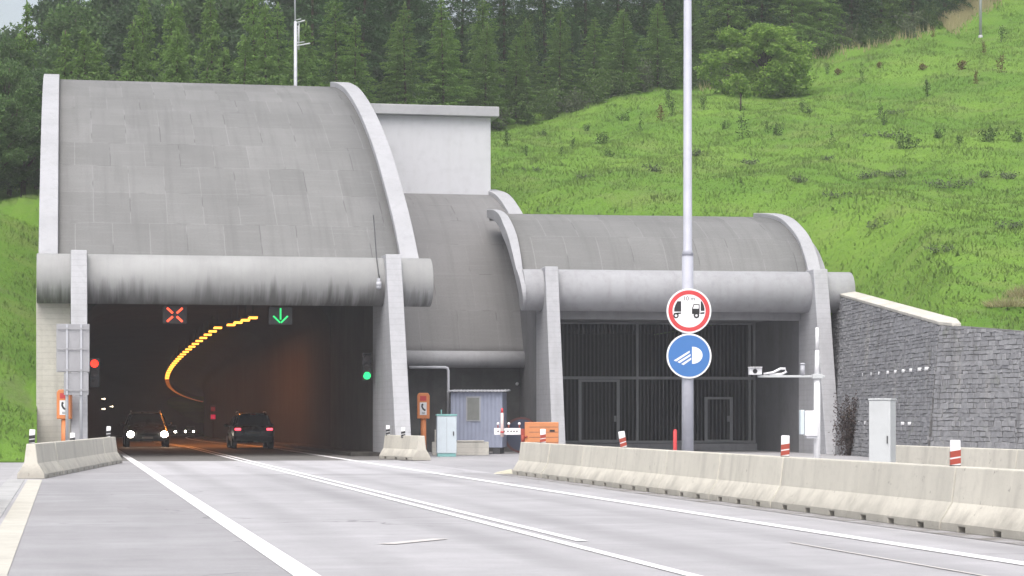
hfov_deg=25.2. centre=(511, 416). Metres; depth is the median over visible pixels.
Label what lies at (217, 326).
tunnel lamp
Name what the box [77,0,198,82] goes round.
broadleaf tree
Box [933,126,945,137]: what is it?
shrub
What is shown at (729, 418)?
gate door
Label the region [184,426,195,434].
car
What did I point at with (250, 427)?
car
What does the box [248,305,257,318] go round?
tunnel lamp
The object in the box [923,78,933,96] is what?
sapling
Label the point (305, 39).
young larch
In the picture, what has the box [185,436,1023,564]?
road marking
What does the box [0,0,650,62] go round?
sky
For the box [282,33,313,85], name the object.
young larch
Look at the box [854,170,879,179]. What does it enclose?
shrub
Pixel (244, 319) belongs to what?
tunnel lamp
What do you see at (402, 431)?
delineator
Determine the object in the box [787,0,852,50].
larch tree
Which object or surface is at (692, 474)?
concrete barrier
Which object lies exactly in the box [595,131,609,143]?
shrub
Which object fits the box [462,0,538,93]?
spruce tree
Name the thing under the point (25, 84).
broadleaf tree
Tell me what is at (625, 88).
shrub
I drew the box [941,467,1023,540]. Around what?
concrete barrier
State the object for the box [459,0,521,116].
larch tree
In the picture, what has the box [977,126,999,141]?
shrub
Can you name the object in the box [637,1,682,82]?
larch tree
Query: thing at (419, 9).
spruce tree
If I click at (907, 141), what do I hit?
shrub
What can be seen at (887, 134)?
shrub
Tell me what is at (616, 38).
larch tree
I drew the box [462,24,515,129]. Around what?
larch tree
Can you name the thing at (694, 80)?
shrub
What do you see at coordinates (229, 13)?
broadleaf tree
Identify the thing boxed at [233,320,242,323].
tunnel lamp
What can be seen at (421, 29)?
broadleaf tree
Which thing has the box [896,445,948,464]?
concrete barrier
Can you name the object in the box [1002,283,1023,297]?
dry grass clump
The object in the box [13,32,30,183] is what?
young larch
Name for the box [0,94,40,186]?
broadleaf tree
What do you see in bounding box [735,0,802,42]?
larch tree
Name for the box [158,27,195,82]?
young larch
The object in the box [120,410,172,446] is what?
car
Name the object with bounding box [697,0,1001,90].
dry grass
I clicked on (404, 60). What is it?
larch tree
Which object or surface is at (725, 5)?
larch tree
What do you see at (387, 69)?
larch tree
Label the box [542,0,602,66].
spruce tree
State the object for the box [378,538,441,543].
worn marking
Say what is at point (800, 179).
shrub
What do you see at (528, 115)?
shrub
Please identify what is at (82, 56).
young larch
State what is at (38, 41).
spruce tree
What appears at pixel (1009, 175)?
shrub
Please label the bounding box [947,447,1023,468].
concrete barrier
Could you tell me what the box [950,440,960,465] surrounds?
delineator
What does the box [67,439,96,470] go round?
concrete barrier
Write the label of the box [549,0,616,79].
spruce tree
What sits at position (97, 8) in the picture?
broadleaf tree
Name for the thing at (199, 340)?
tunnel lamp
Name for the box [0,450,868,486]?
ground
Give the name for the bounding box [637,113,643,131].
sapling
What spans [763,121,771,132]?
sapling
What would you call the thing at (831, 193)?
shrub
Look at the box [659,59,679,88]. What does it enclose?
shrub
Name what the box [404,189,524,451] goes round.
portal
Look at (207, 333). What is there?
tunnel lamp
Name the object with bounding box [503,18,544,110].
larch tree
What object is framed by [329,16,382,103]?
larch tree
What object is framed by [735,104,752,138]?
sapling
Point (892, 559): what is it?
worn marking
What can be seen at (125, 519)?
shoulder
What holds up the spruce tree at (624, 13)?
on the hillside
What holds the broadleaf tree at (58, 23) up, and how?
on the hillside
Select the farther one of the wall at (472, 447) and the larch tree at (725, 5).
the larch tree at (725, 5)
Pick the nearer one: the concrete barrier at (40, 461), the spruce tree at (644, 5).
the concrete barrier at (40, 461)
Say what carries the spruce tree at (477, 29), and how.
on the hillside
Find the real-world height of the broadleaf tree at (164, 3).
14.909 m
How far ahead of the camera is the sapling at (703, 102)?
134.27 m
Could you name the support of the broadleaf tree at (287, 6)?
on the hillside
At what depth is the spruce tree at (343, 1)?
132.09 m
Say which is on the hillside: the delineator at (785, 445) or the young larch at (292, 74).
the young larch at (292, 74)
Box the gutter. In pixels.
[0,480,41,575]
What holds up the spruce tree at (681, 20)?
on the hillside
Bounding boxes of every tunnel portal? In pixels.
[36,74,433,455]
[487,209,855,453]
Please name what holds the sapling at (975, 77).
on the hillside
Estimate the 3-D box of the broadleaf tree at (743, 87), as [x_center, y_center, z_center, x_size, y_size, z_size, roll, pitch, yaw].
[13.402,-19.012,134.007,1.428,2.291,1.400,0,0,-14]
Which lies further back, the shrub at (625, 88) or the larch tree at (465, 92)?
the shrub at (625, 88)
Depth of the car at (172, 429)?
360.99 m
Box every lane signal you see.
[163,304,186,323]
[268,305,291,324]
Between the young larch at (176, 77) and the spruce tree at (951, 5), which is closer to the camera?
the young larch at (176, 77)
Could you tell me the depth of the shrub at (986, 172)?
105.29 m
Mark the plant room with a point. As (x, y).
(440, 149)
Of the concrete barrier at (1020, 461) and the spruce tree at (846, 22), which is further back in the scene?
the spruce tree at (846, 22)
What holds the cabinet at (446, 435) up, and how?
on the ground at (491, 462)
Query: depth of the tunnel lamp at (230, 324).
106.64 m
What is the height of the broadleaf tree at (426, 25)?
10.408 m
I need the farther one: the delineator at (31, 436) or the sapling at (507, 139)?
the sapling at (507, 139)
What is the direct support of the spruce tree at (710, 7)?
on the hillside
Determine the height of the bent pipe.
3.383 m
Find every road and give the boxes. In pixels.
[0,460,1023,575]
[116,434,396,460]
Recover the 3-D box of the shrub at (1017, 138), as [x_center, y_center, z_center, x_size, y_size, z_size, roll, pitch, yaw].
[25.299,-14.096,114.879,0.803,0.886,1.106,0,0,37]
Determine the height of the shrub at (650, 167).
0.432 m
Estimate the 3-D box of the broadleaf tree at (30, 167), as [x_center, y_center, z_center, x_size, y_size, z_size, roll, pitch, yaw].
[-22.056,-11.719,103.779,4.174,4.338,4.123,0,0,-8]
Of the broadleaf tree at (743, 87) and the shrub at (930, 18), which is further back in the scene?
the shrub at (930, 18)
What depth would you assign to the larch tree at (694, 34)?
149.37 m
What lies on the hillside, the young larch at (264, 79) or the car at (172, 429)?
the young larch at (264, 79)
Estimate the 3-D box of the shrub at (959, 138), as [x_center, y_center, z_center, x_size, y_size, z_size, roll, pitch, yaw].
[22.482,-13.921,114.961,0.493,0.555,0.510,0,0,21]
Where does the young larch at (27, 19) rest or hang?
on the hillside
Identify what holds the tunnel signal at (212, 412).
on the tunnel portal at (203, 202)
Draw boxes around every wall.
[432,430,488,454]
[831,292,1023,456]
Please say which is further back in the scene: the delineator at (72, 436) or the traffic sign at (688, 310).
the delineator at (72, 436)
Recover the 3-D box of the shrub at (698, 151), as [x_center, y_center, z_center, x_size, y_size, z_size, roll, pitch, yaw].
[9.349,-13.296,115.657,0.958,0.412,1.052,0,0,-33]
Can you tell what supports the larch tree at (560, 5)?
on the hillside
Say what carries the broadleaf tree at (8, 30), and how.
on the hillside
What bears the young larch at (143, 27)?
on the hillside
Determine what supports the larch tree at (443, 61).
on the hillside
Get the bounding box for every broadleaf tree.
[0,0,89,72]
[0,22,33,50]
[0,35,45,175]
[0,58,41,195]
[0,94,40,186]
[0,111,40,197]
[11,68,43,189]
[30,62,45,73]
[31,0,122,78]
[68,0,167,62]
[70,0,110,65]
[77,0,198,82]
[148,0,169,30]
[155,0,201,63]
[158,0,267,78]
[187,28,287,83]
[198,3,280,46]
[249,0,367,69]
[276,3,393,103]
[330,1,427,74]
[368,0,452,82]
[693,22,817,97]
[729,73,753,108]
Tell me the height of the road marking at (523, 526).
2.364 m
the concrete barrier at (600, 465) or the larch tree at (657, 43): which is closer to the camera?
the concrete barrier at (600, 465)
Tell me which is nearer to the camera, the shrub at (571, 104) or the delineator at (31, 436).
the delineator at (31, 436)
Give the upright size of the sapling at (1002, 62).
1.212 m
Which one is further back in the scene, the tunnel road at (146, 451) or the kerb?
the tunnel road at (146, 451)
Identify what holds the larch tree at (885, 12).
on the hillside
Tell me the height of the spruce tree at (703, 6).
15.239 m
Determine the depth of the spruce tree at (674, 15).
166.26 m
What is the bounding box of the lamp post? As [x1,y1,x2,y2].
[682,0,693,450]
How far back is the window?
87.56 m
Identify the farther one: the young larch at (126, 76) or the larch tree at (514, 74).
the larch tree at (514, 74)
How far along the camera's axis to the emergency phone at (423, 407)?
86.84 m
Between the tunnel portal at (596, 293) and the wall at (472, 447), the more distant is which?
the tunnel portal at (596, 293)
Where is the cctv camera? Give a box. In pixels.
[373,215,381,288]
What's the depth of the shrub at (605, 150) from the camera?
117.47 m
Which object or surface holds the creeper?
on the ground at (491, 462)
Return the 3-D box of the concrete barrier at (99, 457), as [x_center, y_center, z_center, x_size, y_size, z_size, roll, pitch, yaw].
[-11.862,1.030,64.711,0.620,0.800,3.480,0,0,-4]
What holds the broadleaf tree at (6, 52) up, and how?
on the hillside
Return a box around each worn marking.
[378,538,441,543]
[791,542,986,575]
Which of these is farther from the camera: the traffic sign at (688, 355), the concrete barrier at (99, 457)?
the concrete barrier at (99, 457)
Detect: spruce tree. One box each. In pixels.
[31,26,50,62]
[31,32,46,63]
[248,0,273,32]
[276,0,343,85]
[306,0,360,82]
[330,0,398,103]
[345,0,394,94]
[346,0,386,91]
[367,0,425,101]
[376,0,459,104]
[398,0,444,99]
[406,0,488,105]
[427,0,488,103]
[452,0,502,95]
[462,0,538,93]
[464,0,542,105]
[495,0,556,71]
[499,0,589,89]
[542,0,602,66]
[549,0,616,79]
[554,0,620,77]
[554,18,590,100]
[579,0,663,76]
[598,0,651,44]
[606,0,682,66]
[631,0,694,67]
[646,0,683,38]
[665,0,719,44]
[669,0,740,62]
[696,0,769,70]
[732,0,778,20]
[732,0,787,58]
[777,0,842,35]
[823,0,882,38]
[827,0,885,39]
[877,0,950,30]
[910,0,977,15]
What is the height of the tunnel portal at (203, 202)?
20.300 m
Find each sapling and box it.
[501,129,514,146]
[556,142,563,156]
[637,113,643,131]
[656,103,665,120]
[663,89,675,107]
[669,97,676,115]
[699,96,709,108]
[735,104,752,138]
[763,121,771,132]
[824,62,830,73]
[829,125,835,144]
[859,62,866,82]
[876,100,882,117]
[881,111,887,124]
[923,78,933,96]
[971,69,979,83]
[980,40,986,54]
[995,55,1007,72]
[997,25,1006,41]
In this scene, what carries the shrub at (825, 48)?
on the hillside
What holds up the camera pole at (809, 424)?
on the ground at (491, 462)
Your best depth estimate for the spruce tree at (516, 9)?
157.40 m
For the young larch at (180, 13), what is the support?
on the hillside
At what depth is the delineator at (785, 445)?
35.81 m
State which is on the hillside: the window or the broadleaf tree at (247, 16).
the broadleaf tree at (247, 16)
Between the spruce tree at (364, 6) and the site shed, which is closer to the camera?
the site shed
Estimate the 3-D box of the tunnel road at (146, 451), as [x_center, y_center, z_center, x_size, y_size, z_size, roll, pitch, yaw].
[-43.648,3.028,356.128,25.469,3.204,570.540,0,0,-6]
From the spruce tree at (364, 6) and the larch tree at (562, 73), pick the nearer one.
the spruce tree at (364, 6)
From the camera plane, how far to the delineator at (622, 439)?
46.15 m
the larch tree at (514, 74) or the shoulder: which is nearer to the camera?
the shoulder
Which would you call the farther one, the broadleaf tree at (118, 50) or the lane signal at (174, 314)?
the broadleaf tree at (118, 50)
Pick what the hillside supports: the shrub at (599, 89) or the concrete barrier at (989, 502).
the shrub at (599, 89)
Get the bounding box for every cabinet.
[436,410,456,456]
[868,398,896,461]
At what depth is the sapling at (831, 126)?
117.78 m
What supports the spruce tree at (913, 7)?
on the hillside
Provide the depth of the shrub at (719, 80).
147.61 m
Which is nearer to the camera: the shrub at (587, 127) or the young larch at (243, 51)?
the young larch at (243, 51)
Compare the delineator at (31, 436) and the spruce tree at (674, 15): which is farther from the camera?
the spruce tree at (674, 15)
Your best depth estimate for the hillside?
106.80 m
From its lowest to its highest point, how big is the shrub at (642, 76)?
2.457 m
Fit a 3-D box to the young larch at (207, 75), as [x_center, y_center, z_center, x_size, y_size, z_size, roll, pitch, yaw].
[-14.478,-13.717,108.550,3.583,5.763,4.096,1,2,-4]
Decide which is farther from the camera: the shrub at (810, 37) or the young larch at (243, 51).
the shrub at (810, 37)
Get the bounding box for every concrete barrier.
[17,442,62,478]
[55,441,80,474]
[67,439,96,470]
[89,438,109,467]
[102,437,121,464]
[379,435,430,459]
[512,442,554,477]
[542,444,590,482]
[575,446,621,486]
[612,448,667,492]
[657,450,721,499]
[709,453,783,507]
[771,457,861,517]
[847,461,967,529]
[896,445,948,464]
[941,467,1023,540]
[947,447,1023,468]
[1016,450,1023,468]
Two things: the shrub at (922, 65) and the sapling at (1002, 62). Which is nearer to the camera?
the sapling at (1002, 62)
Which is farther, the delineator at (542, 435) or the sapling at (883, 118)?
the sapling at (883, 118)
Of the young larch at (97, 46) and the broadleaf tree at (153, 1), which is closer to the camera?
the young larch at (97, 46)
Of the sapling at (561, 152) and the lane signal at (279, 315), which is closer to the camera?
the lane signal at (279, 315)
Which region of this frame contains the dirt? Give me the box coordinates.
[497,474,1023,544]
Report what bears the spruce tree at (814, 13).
on the hillside
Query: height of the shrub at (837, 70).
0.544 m
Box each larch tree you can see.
[256,43,279,83]
[267,2,292,83]
[312,0,374,97]
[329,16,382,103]
[371,17,425,104]
[376,0,432,104]
[413,0,473,105]
[421,18,477,105]
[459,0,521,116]
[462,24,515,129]
[493,34,543,123]
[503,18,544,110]
[509,0,587,82]
[531,8,584,111]
[570,17,614,102]
[596,9,644,90]
[603,8,646,94]
[634,3,683,87]
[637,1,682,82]
[670,3,713,85]
[673,0,715,72]
[696,0,757,77]
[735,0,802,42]
[753,0,829,54]
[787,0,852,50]
[842,1,910,29]
[852,0,916,34]
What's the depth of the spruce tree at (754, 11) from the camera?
160.77 m
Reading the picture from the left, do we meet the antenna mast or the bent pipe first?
the antenna mast
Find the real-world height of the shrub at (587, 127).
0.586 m
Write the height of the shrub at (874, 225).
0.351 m
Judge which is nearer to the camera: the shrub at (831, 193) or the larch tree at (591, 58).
the shrub at (831, 193)
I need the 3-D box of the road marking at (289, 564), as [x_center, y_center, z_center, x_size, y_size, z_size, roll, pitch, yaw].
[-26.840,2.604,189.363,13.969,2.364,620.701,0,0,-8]
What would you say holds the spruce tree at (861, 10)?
on the hillside
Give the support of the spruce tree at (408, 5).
on the hillside
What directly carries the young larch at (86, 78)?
on the hillside
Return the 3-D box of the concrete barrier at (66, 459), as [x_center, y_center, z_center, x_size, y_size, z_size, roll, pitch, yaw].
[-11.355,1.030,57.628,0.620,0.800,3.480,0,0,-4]
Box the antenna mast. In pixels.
[294,0,309,85]
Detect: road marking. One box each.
[117,434,320,575]
[157,434,701,575]
[158,434,586,540]
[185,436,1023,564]
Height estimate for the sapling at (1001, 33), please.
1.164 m
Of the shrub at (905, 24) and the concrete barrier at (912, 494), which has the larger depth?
the shrub at (905, 24)
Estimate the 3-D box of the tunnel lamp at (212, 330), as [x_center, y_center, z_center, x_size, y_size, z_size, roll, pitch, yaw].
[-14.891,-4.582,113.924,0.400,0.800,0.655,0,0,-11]
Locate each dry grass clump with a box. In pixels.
[980,292,1023,306]
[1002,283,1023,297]
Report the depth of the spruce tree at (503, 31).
148.14 m
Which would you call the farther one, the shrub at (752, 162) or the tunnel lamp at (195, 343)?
the tunnel lamp at (195, 343)
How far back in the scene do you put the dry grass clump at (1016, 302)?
74.64 m
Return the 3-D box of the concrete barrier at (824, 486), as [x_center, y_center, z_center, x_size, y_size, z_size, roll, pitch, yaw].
[4.657,1.030,33.843,0.620,0.800,3.480,0,0,-11]
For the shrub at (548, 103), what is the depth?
140.38 m
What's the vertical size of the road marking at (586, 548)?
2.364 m
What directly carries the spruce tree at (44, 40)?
on the hillside
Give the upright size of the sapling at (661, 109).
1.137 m
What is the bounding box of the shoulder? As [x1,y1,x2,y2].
[8,463,290,575]
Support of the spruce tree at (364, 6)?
on the hillside
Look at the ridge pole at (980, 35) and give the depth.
154.91 m
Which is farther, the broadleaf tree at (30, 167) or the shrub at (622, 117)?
the shrub at (622, 117)
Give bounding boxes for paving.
[138,460,487,474]
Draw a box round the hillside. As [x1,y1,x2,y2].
[0,0,1023,462]
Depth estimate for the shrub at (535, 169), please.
111.38 m
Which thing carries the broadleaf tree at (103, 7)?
on the hillside
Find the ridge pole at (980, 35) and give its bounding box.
[978,0,982,37]
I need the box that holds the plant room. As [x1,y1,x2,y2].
[370,103,498,194]
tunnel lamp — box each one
[192,331,198,344]
[195,327,202,341]
[199,324,206,338]
[203,320,211,335]
[208,316,216,331]
[213,312,221,328]
[226,322,235,325]
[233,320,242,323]
[240,305,249,320]
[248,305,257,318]
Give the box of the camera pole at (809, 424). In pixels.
[747,327,824,457]
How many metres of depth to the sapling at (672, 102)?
133.02 m
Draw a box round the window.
[466,396,480,420]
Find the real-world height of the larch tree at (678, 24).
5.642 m
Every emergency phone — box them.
[57,389,71,440]
[417,393,429,443]
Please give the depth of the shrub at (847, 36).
154.66 m
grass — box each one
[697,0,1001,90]
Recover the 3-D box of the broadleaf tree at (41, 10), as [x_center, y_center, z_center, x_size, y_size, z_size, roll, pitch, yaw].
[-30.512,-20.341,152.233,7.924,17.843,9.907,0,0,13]
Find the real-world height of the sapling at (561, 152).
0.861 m
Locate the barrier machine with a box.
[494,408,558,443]
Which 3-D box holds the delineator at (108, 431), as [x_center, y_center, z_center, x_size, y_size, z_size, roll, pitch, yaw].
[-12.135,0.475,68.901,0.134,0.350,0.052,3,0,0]
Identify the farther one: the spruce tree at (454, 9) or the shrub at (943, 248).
the spruce tree at (454, 9)
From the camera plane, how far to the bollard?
46.97 m
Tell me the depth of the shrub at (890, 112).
128.14 m
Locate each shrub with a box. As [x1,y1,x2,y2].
[491,105,512,130]
[510,89,538,124]
[519,166,547,171]
[532,78,562,120]
[537,129,547,135]
[556,85,590,112]
[582,65,613,104]
[582,123,590,130]
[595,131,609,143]
[603,148,614,156]
[605,70,636,95]
[616,110,629,120]
[633,55,655,91]
[642,164,661,171]
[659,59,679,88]
[682,56,702,88]
[692,149,708,156]
[708,66,726,88]
[719,120,729,129]
[737,158,758,164]
[769,123,783,135]
[789,174,808,182]
[798,31,817,59]
[814,26,839,55]
[822,191,851,197]
[827,19,859,49]
[834,68,843,74]
[850,24,885,46]
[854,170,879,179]
[863,128,900,137]
[867,218,888,227]
[872,16,900,42]
[879,168,906,177]
[885,107,903,114]
[894,10,924,37]
[895,128,921,148]
[913,0,941,31]
[918,62,927,69]
[921,244,954,252]
[922,177,976,187]
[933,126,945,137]
[955,136,963,143]
[957,60,968,69]
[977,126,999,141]
[977,169,995,177]
[993,220,1022,229]
[995,171,1019,178]
[1006,126,1022,141]
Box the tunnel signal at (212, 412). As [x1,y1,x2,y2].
[210,405,215,438]
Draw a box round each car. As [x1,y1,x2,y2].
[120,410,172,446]
[167,426,177,434]
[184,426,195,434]
[224,411,273,448]
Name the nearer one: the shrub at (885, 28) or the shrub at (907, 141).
the shrub at (907, 141)
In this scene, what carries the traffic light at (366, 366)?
attached to the tunnel portal at (203, 202)
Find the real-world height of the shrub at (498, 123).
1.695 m
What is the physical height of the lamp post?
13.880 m
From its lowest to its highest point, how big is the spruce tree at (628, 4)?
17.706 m
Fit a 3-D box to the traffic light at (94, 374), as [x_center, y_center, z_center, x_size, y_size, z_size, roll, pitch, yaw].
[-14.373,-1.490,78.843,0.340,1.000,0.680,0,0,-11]
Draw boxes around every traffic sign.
[56,324,89,440]
[507,417,532,452]
[666,289,710,332]
[666,334,710,377]
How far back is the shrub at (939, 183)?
102.38 m
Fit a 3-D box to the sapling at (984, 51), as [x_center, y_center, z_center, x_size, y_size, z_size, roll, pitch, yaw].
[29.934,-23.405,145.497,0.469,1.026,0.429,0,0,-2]
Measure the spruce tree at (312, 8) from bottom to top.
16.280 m
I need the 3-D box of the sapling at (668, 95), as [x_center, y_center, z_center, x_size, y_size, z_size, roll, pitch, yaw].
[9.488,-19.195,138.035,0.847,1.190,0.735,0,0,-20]
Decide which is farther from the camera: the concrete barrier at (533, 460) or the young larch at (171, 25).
the young larch at (171, 25)
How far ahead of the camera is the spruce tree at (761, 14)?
152.48 m
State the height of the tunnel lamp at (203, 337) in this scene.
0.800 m
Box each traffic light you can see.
[89,358,98,387]
[362,353,370,380]
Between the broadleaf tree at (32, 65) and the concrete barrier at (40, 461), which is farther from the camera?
the broadleaf tree at (32, 65)
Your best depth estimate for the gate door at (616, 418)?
96.45 m
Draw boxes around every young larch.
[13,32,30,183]
[17,0,39,67]
[48,30,79,79]
[67,26,102,79]
[82,75,92,79]
[87,39,116,80]
[112,20,150,81]
[119,71,131,80]
[127,0,161,81]
[150,0,193,82]
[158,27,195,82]
[160,0,197,82]
[190,0,232,83]
[198,66,218,83]
[209,46,236,83]
[228,38,258,84]
[230,0,275,84]
[246,2,285,84]
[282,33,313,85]
[283,65,305,85]
[285,20,322,86]
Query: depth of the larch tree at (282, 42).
120.30 m
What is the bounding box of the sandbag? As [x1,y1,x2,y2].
[494,469,511,473]
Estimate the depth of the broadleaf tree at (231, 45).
128.45 m
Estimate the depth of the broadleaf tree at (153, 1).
151.11 m
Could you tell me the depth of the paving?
63.79 m
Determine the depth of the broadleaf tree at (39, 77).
107.89 m
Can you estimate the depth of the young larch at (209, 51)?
117.49 m
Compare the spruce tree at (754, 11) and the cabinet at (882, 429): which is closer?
the cabinet at (882, 429)
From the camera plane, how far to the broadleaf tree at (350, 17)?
130.57 m
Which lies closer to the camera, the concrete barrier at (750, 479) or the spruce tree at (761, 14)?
the concrete barrier at (750, 479)
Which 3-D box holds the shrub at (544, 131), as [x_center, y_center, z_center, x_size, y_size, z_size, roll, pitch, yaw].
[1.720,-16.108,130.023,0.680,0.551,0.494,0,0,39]
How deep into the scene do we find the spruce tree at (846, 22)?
157.90 m
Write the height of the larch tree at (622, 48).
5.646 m
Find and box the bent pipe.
[409,366,449,413]
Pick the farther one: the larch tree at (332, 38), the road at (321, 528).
the larch tree at (332, 38)
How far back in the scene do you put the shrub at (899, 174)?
106.81 m
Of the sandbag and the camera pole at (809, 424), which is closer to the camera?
the camera pole at (809, 424)
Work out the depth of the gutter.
30.38 m
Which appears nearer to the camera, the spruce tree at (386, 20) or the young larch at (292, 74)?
the young larch at (292, 74)
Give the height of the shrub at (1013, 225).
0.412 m
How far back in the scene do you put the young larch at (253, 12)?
116.88 m
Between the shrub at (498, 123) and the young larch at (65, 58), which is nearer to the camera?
the young larch at (65, 58)
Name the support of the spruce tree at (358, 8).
on the hillside
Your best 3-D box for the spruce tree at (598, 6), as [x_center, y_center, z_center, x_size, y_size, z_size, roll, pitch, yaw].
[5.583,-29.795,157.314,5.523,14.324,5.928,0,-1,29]
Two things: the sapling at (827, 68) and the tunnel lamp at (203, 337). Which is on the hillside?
the sapling at (827, 68)
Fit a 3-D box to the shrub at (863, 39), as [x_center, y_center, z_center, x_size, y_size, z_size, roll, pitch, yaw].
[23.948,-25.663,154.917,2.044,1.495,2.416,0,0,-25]
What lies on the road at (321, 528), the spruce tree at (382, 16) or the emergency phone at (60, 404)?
the emergency phone at (60, 404)
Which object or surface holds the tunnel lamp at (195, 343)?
hanging from the tunnel portal at (203, 202)
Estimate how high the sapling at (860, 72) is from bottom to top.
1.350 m
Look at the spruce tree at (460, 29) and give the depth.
143.76 m
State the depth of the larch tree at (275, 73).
118.22 m
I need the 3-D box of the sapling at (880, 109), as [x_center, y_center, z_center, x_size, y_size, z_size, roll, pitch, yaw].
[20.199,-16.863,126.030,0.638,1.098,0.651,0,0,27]
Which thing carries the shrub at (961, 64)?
on the hillside
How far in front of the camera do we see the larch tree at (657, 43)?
147.55 m
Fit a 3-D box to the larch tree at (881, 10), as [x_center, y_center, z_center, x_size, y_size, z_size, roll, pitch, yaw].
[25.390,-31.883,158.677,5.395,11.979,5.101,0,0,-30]
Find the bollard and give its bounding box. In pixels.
[673,429,676,449]
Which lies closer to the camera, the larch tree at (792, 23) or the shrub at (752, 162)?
the shrub at (752, 162)
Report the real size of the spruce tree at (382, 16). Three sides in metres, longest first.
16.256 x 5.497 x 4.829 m
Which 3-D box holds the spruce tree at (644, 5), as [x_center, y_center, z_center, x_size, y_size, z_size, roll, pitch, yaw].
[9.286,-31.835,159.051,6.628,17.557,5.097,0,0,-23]
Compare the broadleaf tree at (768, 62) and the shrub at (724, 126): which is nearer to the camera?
the shrub at (724, 126)
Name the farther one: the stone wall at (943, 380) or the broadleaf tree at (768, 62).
the broadleaf tree at (768, 62)
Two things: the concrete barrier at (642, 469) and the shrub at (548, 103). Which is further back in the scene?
the shrub at (548, 103)
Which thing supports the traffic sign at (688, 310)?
attached to the lamp post
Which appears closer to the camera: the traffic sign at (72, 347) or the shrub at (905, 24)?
the traffic sign at (72, 347)
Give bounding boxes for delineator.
[29,429,34,443]
[70,433,74,439]
[106,426,110,436]
[386,425,389,435]
[401,427,404,437]
[540,429,545,442]
[618,431,626,447]
[780,435,789,456]
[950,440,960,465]
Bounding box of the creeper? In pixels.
[828,390,858,455]
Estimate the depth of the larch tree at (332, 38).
123.80 m
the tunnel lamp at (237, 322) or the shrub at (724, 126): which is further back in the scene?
the shrub at (724, 126)
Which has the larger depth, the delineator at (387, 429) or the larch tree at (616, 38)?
the larch tree at (616, 38)
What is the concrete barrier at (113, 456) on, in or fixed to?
on the shoulder
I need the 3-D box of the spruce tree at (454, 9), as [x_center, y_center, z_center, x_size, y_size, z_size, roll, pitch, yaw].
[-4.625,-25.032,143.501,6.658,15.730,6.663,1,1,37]
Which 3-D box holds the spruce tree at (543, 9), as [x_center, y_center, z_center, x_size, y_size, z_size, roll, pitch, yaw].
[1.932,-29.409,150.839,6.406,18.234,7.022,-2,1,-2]
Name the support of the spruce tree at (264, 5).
on the hillside
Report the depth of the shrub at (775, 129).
122.94 m
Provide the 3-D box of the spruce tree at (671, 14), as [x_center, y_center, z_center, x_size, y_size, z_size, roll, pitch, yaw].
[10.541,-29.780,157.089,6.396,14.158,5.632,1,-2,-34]
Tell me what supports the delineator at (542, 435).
on the concrete barrier at (533, 460)
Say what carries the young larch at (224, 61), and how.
on the hillside
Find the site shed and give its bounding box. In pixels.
[447,389,509,453]
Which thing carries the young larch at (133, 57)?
on the hillside
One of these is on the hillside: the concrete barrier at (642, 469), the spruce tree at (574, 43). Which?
the spruce tree at (574, 43)
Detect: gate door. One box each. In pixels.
[578,379,619,442]
[704,397,732,441]
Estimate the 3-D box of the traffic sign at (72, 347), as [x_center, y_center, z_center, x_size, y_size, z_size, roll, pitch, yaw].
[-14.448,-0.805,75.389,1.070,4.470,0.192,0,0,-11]
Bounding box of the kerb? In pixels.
[0,479,24,517]

